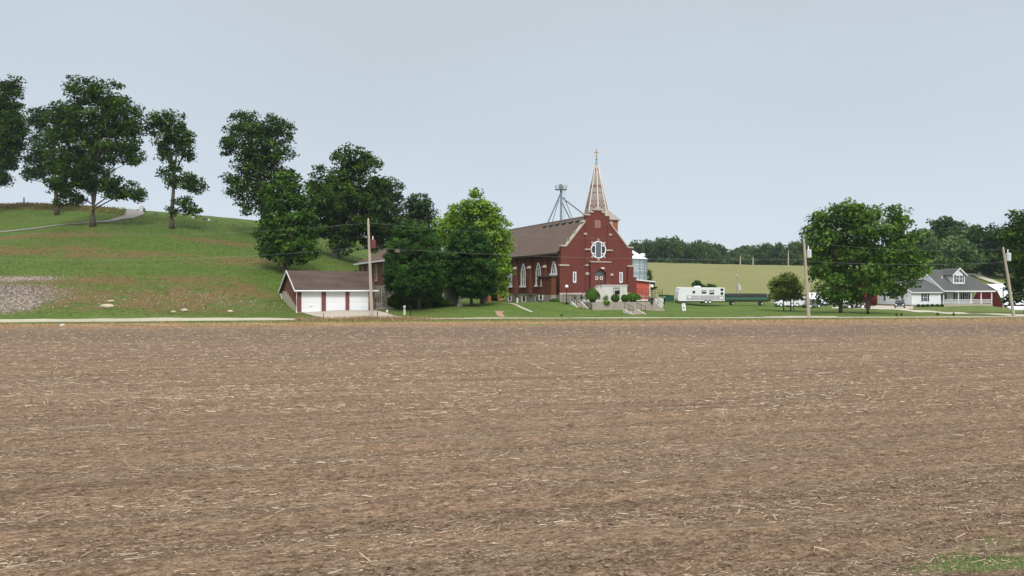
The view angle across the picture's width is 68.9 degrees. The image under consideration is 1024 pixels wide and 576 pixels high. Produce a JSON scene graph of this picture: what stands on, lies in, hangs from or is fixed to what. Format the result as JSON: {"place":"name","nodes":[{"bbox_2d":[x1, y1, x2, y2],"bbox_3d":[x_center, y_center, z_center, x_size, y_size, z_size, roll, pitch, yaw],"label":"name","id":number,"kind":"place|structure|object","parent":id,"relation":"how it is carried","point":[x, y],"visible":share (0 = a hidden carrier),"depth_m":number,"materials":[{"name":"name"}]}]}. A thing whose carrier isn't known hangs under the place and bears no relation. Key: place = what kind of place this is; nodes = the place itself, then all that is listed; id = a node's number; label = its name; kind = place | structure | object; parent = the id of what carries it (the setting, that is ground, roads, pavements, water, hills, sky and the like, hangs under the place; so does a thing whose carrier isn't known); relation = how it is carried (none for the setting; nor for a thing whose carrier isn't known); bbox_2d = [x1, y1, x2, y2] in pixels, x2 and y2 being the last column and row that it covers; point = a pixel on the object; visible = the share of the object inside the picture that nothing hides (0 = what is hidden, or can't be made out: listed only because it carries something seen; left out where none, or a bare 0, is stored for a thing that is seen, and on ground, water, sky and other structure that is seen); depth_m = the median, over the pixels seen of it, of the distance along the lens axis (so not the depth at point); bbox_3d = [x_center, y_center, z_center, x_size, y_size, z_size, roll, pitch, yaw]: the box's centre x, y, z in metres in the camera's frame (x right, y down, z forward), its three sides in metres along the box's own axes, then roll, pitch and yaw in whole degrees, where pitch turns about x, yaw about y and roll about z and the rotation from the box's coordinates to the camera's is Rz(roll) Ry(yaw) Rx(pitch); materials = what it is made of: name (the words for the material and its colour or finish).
{"place":"outdoors","nodes":[
{"label":"outdoors","id":0,"kind":"place"},
{"bbox_2d":[0,209,144,231],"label":"hill path","id":1,"kind":"structure","parent":0,"point":[133,213],"depth_m":139.12,"materials":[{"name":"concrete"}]},
{"bbox_2d":[302,310,402,318],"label":"garage driveway","id":2,"kind":"structure","parent":0,"point":[346,313],"depth_m":85.64,"materials":[{"name":"concrete"}]},
{"bbox_2d":[0,321,1023,575],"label":"field","id":3,"kind":"structure","parent":0,"point":[666,539],"depth_m":15.43,"materials":[{"name":"soil"}]},
{"bbox_2d":[0,355,1023,575],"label":"soil clods","id":4,"kind":"object","parent":3,"relation":"on","point":[571,563],"visible":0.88,"depth_m":12.27,"materials":[{"name":"brown soil"}]},
{"bbox_2d":[0,321,1023,575],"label":"corn residue","id":5,"kind":"object","parent":3,"relation":"on","point":[560,387],"visible":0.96,"depth_m":19.95},
{"bbox_2d":[847,529,1023,573],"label":"green weeds","id":6,"kind":"object","parent":3,"relation":"on","point":[1018,564],"visible":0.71,"depth_m":9.09,"materials":[{"name":"green plant"}]},
{"bbox_2d":[0,204,1023,326],"bbox_3d":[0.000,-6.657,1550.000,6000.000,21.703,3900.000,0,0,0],"label":"ground","id":7,"kind":"structure","parent":0,"point":[669,278],"depth_m":99.95,"materials":[{"name":"green plant"}]},
{"bbox_2d":[0,73,30,187],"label":"oak tree","id":8,"kind":"object","parent":7,"relation":"on","point":[11,124],"visible":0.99,"depth_m":139.42,"materials":[{"name":"green plant"}]},
{"bbox_2d":[18,99,65,214],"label":"oak tree","id":9,"kind":"object","parent":7,"relation":"on","point":[37,159],"visible":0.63,"depth_m":139.01,"materials":[{"name":"green plant"}]},
{"bbox_2d":[0,201,125,215],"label":"crest weeds","id":10,"kind":"object","parent":7,"relation":"on","point":[82,207],"visible":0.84,"depth_m":146.41,"materials":[{"name":"green plant"}]},
{"bbox_2d":[38,74,148,226],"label":"oak tree","id":11,"kind":"object","parent":7,"relation":"on","point":[85,154],"visible":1,"depth_m":123.85,"materials":[{"name":"green plant"}]},
{"bbox_2d":[99,304,114,307],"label":"boulder","id":12,"kind":"object","parent":7,"relation":"on","point":[106,306],"visible":1,"depth_m":80.98,"materials":[{"name":"beige stone"}]},
{"bbox_2d":[0,274,282,314],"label":"rubble","id":13,"kind":"object","parent":7,"relation":"on","point":[22,278],"visible":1,"depth_m":84.62,"materials":[{"name":"stone"}]},
{"bbox_2d":[143,108,209,228],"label":"oak tree","id":14,"kind":"object","parent":7,"relation":"on","point":[182,143],"visible":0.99,"depth_m":124.39,"materials":[{"name":"green plant"}]},
{"bbox_2d":[218,109,299,238],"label":"oak tree","id":15,"kind":"object","parent":7,"relation":"on","point":[254,156],"visible":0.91,"depth_m":126.62,"materials":[{"name":"green plant"}]},
{"bbox_2d":[250,170,322,273],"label":"maple tree","id":16,"kind":"object","parent":7,"relation":"on","point":[280,243],"visible":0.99,"depth_m":98.05,"materials":[{"name":"green plant"}]},
{"bbox_2d":[278,270,377,312],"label":"garage","id":17,"kind":"structure","parent":7,"relation":"on","point":[309,291],"depth_m":87.86,"materials":[{"name":"brick"}]},
{"bbox_2d":[301,292,320,311],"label":"garage door","id":18,"kind":"structure","parent":17,"relation":"in","point":[310,301],"depth_m":85.93,"materials":[{"name":"white metal"}]},
{"bbox_2d":[326,292,344,310],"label":"garage door","id":19,"kind":"structure","parent":17,"relation":"in","point":[334,300],"depth_m":87.44,"materials":[{"name":"white metal"}]},
{"bbox_2d":[349,292,367,309],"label":"garage door","id":20,"kind":"structure","parent":17,"relation":"in","point":[357,300],"depth_m":88.90,"materials":[{"name":"white metal"}]},
{"bbox_2d":[302,141,392,258],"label":"oak tree","id":21,"kind":"object","parent":7,"relation":"on","point":[335,206],"visible":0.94,"depth_m":119.79,"materials":[{"name":"green plant"}]},
{"bbox_2d":[367,218,375,315],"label":"utility pole","id":22,"kind":"object","parent":7,"relation":"on","point":[372,245],"visible":0.94,"depth_m":82.87,"materials":[{"name":"brown"}]},
{"bbox_2d":[3,247,358,259],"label":"power line","id":23,"kind":"object","parent":22,"relation":"attached to","point":[192,258],"visible":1,"depth_m":80.01,"materials":[{"name":"black metal"}]},
{"bbox_2d":[1,223,362,234],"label":"power line","id":24,"kind":"object","parent":22,"relation":"attached to","point":[204,233],"visible":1,"depth_m":79.99,"materials":[{"name":"black metal"}]},
{"bbox_2d":[374,223,707,241],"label":"power line","id":25,"kind":"object","parent":22,"relation":"attached to","point":[540,235],"visible":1,"depth_m":83.97,"materials":[{"name":"black metal"}]},
{"bbox_2d":[385,248,783,259],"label":"power line","id":26,"kind":"object","parent":22,"relation":"attached to","point":[617,258],"visible":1,"depth_m":84.42,"materials":[{"name":"black metal"}]},
{"bbox_2d":[293,315,461,320],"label":"tall dry weeds","id":27,"kind":"object","parent":7,"relation":"on","point":[367,318],"visible":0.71,"depth_m":78.19,"materials":[{"name":"brown plant"}]},
{"bbox_2d":[357,176,406,253],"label":"oak tree","id":28,"kind":"object","parent":7,"relation":"on","point":[393,217],"visible":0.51,"depth_m":122.83,"materials":[{"name":"green plant"}]},
{"bbox_2d":[374,293,394,308],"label":"stairs","id":29,"kind":"structure","parent":7,"relation":"on","point":[378,304],"depth_m":92.38,"materials":[{"name":"concrete"}]},
{"bbox_2d":[387,295,402,308],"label":"hedge shrub","id":30,"kind":"object","parent":7,"relation":"on","point":[395,301],"visible":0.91,"depth_m":92.34,"materials":[{"name":"green plant"}]},
{"bbox_2d":[353,242,457,307],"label":"parish house","id":31,"kind":"structure","parent":7,"relation":"on","point":[377,260],"depth_m":101.98,"materials":[{"name":"brick"}]},
{"bbox_2d":[374,264,377,280],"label":"window","id":32,"kind":"structure","parent":31,"relation":"in","point":[376,265],"depth_m":102.72,"materials":[{"name":"grey glass"}]},
{"bbox_2d":[379,287,381,300],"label":"window","id":33,"kind":"structure","parent":31,"relation":"in","point":[380,289],"depth_m":100.81,"materials":[{"name":"grey glass"}]},
{"bbox_2d":[401,296,412,307],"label":"hedge shrub","id":34,"kind":"object","parent":7,"relation":"on","point":[407,302],"visible":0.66,"depth_m":92.89,"materials":[{"name":"green plant"}]},
{"bbox_2d":[384,193,441,248],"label":"oak tree","id":35,"kind":"object","parent":7,"relation":"on","point":[419,211],"visible":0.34,"depth_m":126.82,"materials":[{"name":"green plant"}]},
{"bbox_2d":[381,221,449,309],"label":"round tree","id":36,"kind":"object","parent":7,"relation":"on","point":[419,274],"visible":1,"depth_m":88.63,"materials":[{"name":"green plant"}]},
{"bbox_2d":[412,297,422,307],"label":"hedge shrub","id":37,"kind":"object","parent":7,"relation":"on","point":[415,303],"visible":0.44,"depth_m":93.60,"materials":[{"name":"green plant"}]},
{"bbox_2d":[421,296,433,307],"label":"hedge shrub","id":38,"kind":"object","parent":7,"relation":"on","point":[427,302],"visible":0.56,"depth_m":94.57,"materials":[{"name":"green plant"}]},
{"bbox_2d":[431,295,443,307],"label":"hedge shrub","id":39,"kind":"object","parent":7,"relation":"on","point":[438,301],"visible":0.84,"depth_m":95.73,"materials":[{"name":"green plant"}]},
{"bbox_2d":[442,299,454,306],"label":"hedge shrub","id":40,"kind":"object","parent":7,"relation":"on","point":[448,303],"visible":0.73,"depth_m":96.55,"materials":[{"name":"green plant"}]},
{"bbox_2d":[443,223,500,305],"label":"round tree","id":41,"kind":"object","parent":7,"relation":"on","point":[471,275],"visible":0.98,"depth_m":94.95,"materials":[{"name":"green plant"}]},
{"bbox_2d":[430,187,516,303],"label":"lime green tree","id":42,"kind":"object","parent":7,"relation":"on","point":[491,220],"visible":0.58,"depth_m":102.25,"materials":[{"name":"green plant"}]},
{"bbox_2d":[495,311,505,316],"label":"brick path","id":43,"kind":"structure","parent":7,"relation":"on","point":[499,313],"depth_m":87.38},
{"bbox_2d":[0,316,1023,327],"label":"dry grass","id":44,"kind":"structure","parent":7,"relation":"on","point":[504,320],"depth_m":73.47,"materials":[{"name":"brown plant"}]},
{"bbox_2d":[485,149,635,301],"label":"church","id":45,"kind":"structure","parent":7,"relation":"on","point":[598,266],"depth_m":106.43,"materials":[{"name":"red brick"}]},
{"bbox_2d":[508,271,512,286],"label":"gothic window","id":46,"kind":"structure","parent":45,"relation":"in","point":[510,276],"depth_m":118.67,"materials":[{"name":"white glass"}]},
{"bbox_2d":[519,263,525,286],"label":"gothic window","id":47,"kind":"structure","parent":45,"relation":"in","point":[523,273],"depth_m":114.09,"materials":[{"name":"white glass"}]},
{"bbox_2d":[534,262,540,286],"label":"gothic window","id":48,"kind":"structure","parent":45,"relation":"in","point":[538,270],"depth_m":109.51,"materials":[{"name":"white glass"}]},
{"bbox_2d":[549,261,556,274],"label":"gothic window","id":49,"kind":"structure","parent":45,"relation":"in","point":[553,269],"depth_m":104.77,"materials":[{"name":"white glass"}]},
{"bbox_2d":[591,241,605,258],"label":"rose window","id":50,"kind":"structure","parent":45,"relation":"in","point":[598,248],"depth_m":105.34,"materials":[{"name":"white glass"}]},
{"bbox_2d":[595,270,604,283],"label":"door","id":51,"kind":"structure","parent":45,"relation":"in","point":[602,281],"depth_m":105.49,"materials":[{"name":"brown wood"}]},
{"bbox_2d":[619,272,622,282],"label":"slit window","id":52,"kind":"structure","parent":45,"relation":"in","point":[620,273],"depth_m":106.87,"materials":[{"name":"grey glass"}]},
{"bbox_2d":[548,184,583,221],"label":"grain elevator","id":53,"kind":"object","parent":7,"relation":"on","point":[560,194],"visible":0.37,"depth_m":154.82,"materials":[{"name":"grey metal"}]},
{"bbox_2d":[570,295,591,309],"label":"stairs","id":54,"kind":"structure","parent":7,"relation":"on","point":[580,304],"depth_m":98.32,"materials":[{"name":"concrete"}]},
{"bbox_2d":[583,302,663,310],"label":"retaining wall","id":55,"kind":"structure","parent":7,"relation":"on","point":[653,306],"depth_m":98.90,"materials":[{"name":"concrete"}]},
{"bbox_2d":[584,288,600,301],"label":"bush","id":56,"kind":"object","parent":55,"relation":"on","point":[591,294],"depth_m":98.58,"materials":[{"name":"green plant"}]},
{"bbox_2d":[611,294,619,301],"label":"ball shrub","id":57,"kind":"object","parent":55,"relation":"on","point":[615,297],"visible":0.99,"depth_m":99.29,"materials":[{"name":"green plant"}]},
{"bbox_2d":[620,294,629,301],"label":"ball shrub","id":58,"kind":"object","parent":55,"relation":"on","point":[624,298],"visible":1,"depth_m":99.86,"materials":[{"name":"green plant"}]},
{"bbox_2d":[628,292,641,301],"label":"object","id":59,"kind":"object","parent":55,"relation":"on","point":[634,297],"depth_m":100.86,"materials":[{"name":"green plant"}]},
{"bbox_2d":[623,303,645,314],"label":"stairs","id":60,"kind":"structure","parent":7,"relation":"on","point":[635,311],"depth_m":95.41,"materials":[{"name":"concrete"}]},
{"bbox_2d":[632,250,647,279],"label":"grain bin","id":61,"kind":"object","parent":7,"relation":"on","point":[639,262],"visible":0.21,"depth_m":146.29,"materials":[{"name":"silver metal"}]},
{"bbox_2d":[636,279,655,301],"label":"shed","id":62,"kind":"structure","parent":7,"relation":"on","point":[643,286],"depth_m":118.58,"materials":[{"name":"red brick"}]},
{"bbox_2d":[636,288,663,306],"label":"ramp","id":63,"kind":"structure","parent":7,"relation":"on","point":[661,304],"depth_m":113.04,"materials":[{"name":"concrete"}]},
{"bbox_2d":[647,269,656,289],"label":"bush","id":64,"kind":"object","parent":7,"relation":"on","point":[649,272],"visible":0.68,"depth_m":149.40,"materials":[{"name":"green plant"}]},
{"bbox_2d":[647,295,664,310],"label":"stairs","id":65,"kind":"structure","parent":7,"relation":"on","point":[656,303],"depth_m":101.43,"materials":[{"name":"concrete"}]},
{"bbox_2d":[659,295,673,301],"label":"dumpster","id":66,"kind":"object","parent":7,"relation":"on","point":[669,298],"visible":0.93,"depth_m":124.03,"materials":[{"name":"green metal"}]},
{"bbox_2d":[691,280,705,286],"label":"bush","id":67,"kind":"object","parent":7,"relation":"on","point":[696,283],"visible":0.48,"depth_m":149.53,"materials":[{"name":"green plant"}]},
{"bbox_2d":[674,286,724,303],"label":"camper","id":68,"kind":"object","parent":7,"relation":"on","point":[705,295],"visible":1,"depth_m":128.22,"materials":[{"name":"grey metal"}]},
{"bbox_2d":[736,276,740,293],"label":"utility pole","id":69,"kind":"object","parent":7,"relation":"on","point":[738,287],"visible":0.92,"depth_m":149.88,"materials":[{"name":"grey"}]},
{"bbox_2d":[724,293,770,304],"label":"grain header","id":70,"kind":"object","parent":7,"relation":"on","point":[759,298],"visible":0.95,"depth_m":131.16,"materials":[{"name":"green metal"}]},
{"bbox_2d":[628,235,880,265],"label":"wood","id":71,"kind":"object","parent":7,"relation":"on","point":[673,250],"visible":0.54,"depth_m":350.78,"materials":[{"name":"green plant"}]},
{"bbox_2d":[773,299,795,306],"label":"parked car","id":72,"kind":"object","parent":7,"relation":"on","point":[780,303],"visible":0.86,"depth_m":127.14,"materials":[{"name":"white paint"}]},
{"bbox_2d":[766,271,805,310],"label":"tree","id":73,"kind":"object","parent":7,"relation":"on","point":[788,287],"visible":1,"depth_m":111.51,"materials":[{"name":"green plant"}]},
{"bbox_2d":[792,297,809,306],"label":"parked van","id":74,"kind":"object","parent":7,"relation":"on","point":[799,302],"visible":0.33,"depth_m":128.11,"materials":[{"name":"white paint"}]},
{"bbox_2d":[803,240,811,316],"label":"utility pole","id":75,"kind":"object","parent":7,"relation":"on","point":[808,253],"visible":0.96,"depth_m":85.37,"materials":[{"name":"brown wood"}]},
{"bbox_2d":[808,261,1003,264],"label":"power line","id":76,"kind":"object","parent":75,"relation":"attached to","point":[906,264],"visible":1,"depth_m":87.10,"materials":[{"name":"black metal"}]},
{"bbox_2d":[803,299,820,307],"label":"parked car","id":77,"kind":"object","parent":7,"relation":"on","point":[811,301],"visible":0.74,"depth_m":126.14,"materials":[{"name":"grey paint"}]},
{"bbox_2d":[803,293,846,305],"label":"shed","id":78,"kind":"structure","parent":7,"relation":"on","point":[813,295],"depth_m":151.53,"materials":[{"name":"white"}]},
{"bbox_2d":[798,202,873,312],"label":"maple tree","id":79,"kind":"object","parent":7,"relation":"on","point":[834,274],"visible":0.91,"depth_m":100.32,"materials":[{"name":"green plant"}]},
{"bbox_2d":[836,283,876,304],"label":"barn","id":80,"kind":"structure","parent":7,"relation":"on","point":[873,300],"depth_m":150.91,"materials":[{"name":"red wood"}]},
{"bbox_2d":[828,196,934,313],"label":"maple tree","id":81,"kind":"object","parent":7,"relation":"on","point":[880,281],"visible":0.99,"depth_m":98.16,"materials":[{"name":"green plant"}]},
{"bbox_2d":[871,305,912,308],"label":"house apron","id":82,"kind":"object","parent":7,"relation":"on","point":[882,306],"visible":0.81,"depth_m":130.95,"materials":[{"name":"concrete"}]},
{"bbox_2d":[894,300,905,307],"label":"parked car","id":83,"kind":"object","parent":82,"relation":"on","point":[899,303],"visible":0.9,"depth_m":126.60,"materials":[{"name":"grey paint"}]},
{"bbox_2d":[905,227,944,269],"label":"slope tree","id":84,"kind":"object","parent":7,"relation":"on","point":[929,241],"visible":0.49,"depth_m":187.66,"materials":[{"name":"green plant"}]},
{"bbox_2d":[878,268,995,306],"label":"farmhouse","id":85,"kind":"object","parent":7,"relation":"on","point":[947,287],"visible":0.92,"depth_m":143.62,"materials":[{"name":"white plastic"}]},
{"bbox_2d":[923,293,927,300],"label":"window","id":86,"kind":"structure","parent":85,"relation":"in","point":[925,296],"depth_m":140.58,"materials":[{"name":"grey glass"}]},
{"bbox_2d":[948,293,951,303],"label":"door","id":87,"kind":"structure","parent":85,"relation":"in","point":[949,294],"depth_m":144.21,"materials":[{"name":"white paint"}]},
{"bbox_2d":[955,293,960,300],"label":"window","id":88,"kind":"structure","parent":85,"relation":"in","point":[956,294],"depth_m":144.62,"materials":[{"name":"grey glass"}]},
{"bbox_2d":[964,293,968,300],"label":"window","id":89,"kind":"structure","parent":85,"relation":"in","point":[966,295],"depth_m":145.04,"materials":[{"name":"grey glass"}]},
{"bbox_2d":[921,215,969,254],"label":"slope tree","id":90,"kind":"object","parent":7,"relation":"on","point":[939,228],"visible":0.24,"depth_m":212.50,"materials":[{"name":"green plant"}]},
{"bbox_2d":[927,234,989,270],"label":"slope tree","id":91,"kind":"object","parent":7,"relation":"on","point":[950,258],"visible":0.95,"depth_m":169.73,"materials":[{"name":"green plant"}]},
{"bbox_2d":[943,223,987,273],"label":"slope tree","id":92,"kind":"object","parent":7,"relation":"on","point":[951,231],"visible":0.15,"depth_m":204.89,"materials":[{"name":"green plant"}]},
{"bbox_2d":[966,222,1001,275],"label":"slope tree","id":93,"kind":"object","parent":7,"relation":"on","point":[977,235],"visible":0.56,"depth_m":194.02,"materials":[{"name":"green plant"}]},
{"bbox_2d":[972,284,1023,306],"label":"barn","id":94,"kind":"structure","parent":7,"relation":"on","point":[996,302],"depth_m":153.06,"materials":[{"name":"red wood"}]},
{"bbox_2d":[984,226,1015,278],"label":"slope tree","id":95,"kind":"object","parent":7,"relation":"on","point":[997,256],"visible":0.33,"depth_m":189.05,"materials":[{"name":"green plant"}]},
{"bbox_2d":[1002,247,1014,315],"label":"utility pole","id":96,"kind":"object","parent":7,"relation":"on","point":[1006,256],"visible":0.96,"depth_m":88.38,"materials":[{"name":"brown wood"}]},
{"bbox_2d":[997,209,1023,313],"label":"maple tree","id":97,"kind":"object","parent":7,"relation":"on","point":[1013,234],"visible":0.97,"depth_m":97.81,"materials":[{"name":"green plant"}]},
{"bbox_2d":[1007,306,1023,309],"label":"shed","id":98,"kind":"structure","parent":7,"relation":"on","point":[1017,307],"depth_m":121.40,"materials":[{"name":"white"}]},
{"bbox_2d":[0,316,1023,321],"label":"road","id":99,"kind":"structure","parent":0,"point":[117,319],"depth_m":78.40,"materials":[{"name":"grey asphalt"}]},
{"bbox_2d":[0,0,1023,251],"label":"sky","id":100,"kind":"structure","parent":0,"point":[729,123],"materials":[{"name":"blue"}]},
{"bbox_2d":[510,303,532,311],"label":"sidewalk","id":101,"kind":"structure","parent":0,"point":[521,307],"depth_m":93.99,"materials":[{"name":"grey concrete"}]},
{"bbox_2d":[749,316,836,316],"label":"side driveway","id":102,"kind":"structure","parent":0,"point":[792,316],"depth_m":87.00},
{"bbox_2d":[832,307,1023,315],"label":"house driveway","id":103,"kind":"structure","parent":0,"point":[932,311],"depth_m":111.73,"materials":[{"name":"grey concrete"}]},
{"bbox_2d":[842,302,864,308],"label":"pickup truck","id":104,"kind":"object","parent":103,"relation":"on","point":[850,307],"visible":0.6,"depth_m":124.14,"materials":[{"name":"grey paint"}]},
{"bbox_2d":[967,273,1003,283],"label":"hill road","id":105,"kind":"structure","parent":0,"point":[985,278],"depth_m":190.03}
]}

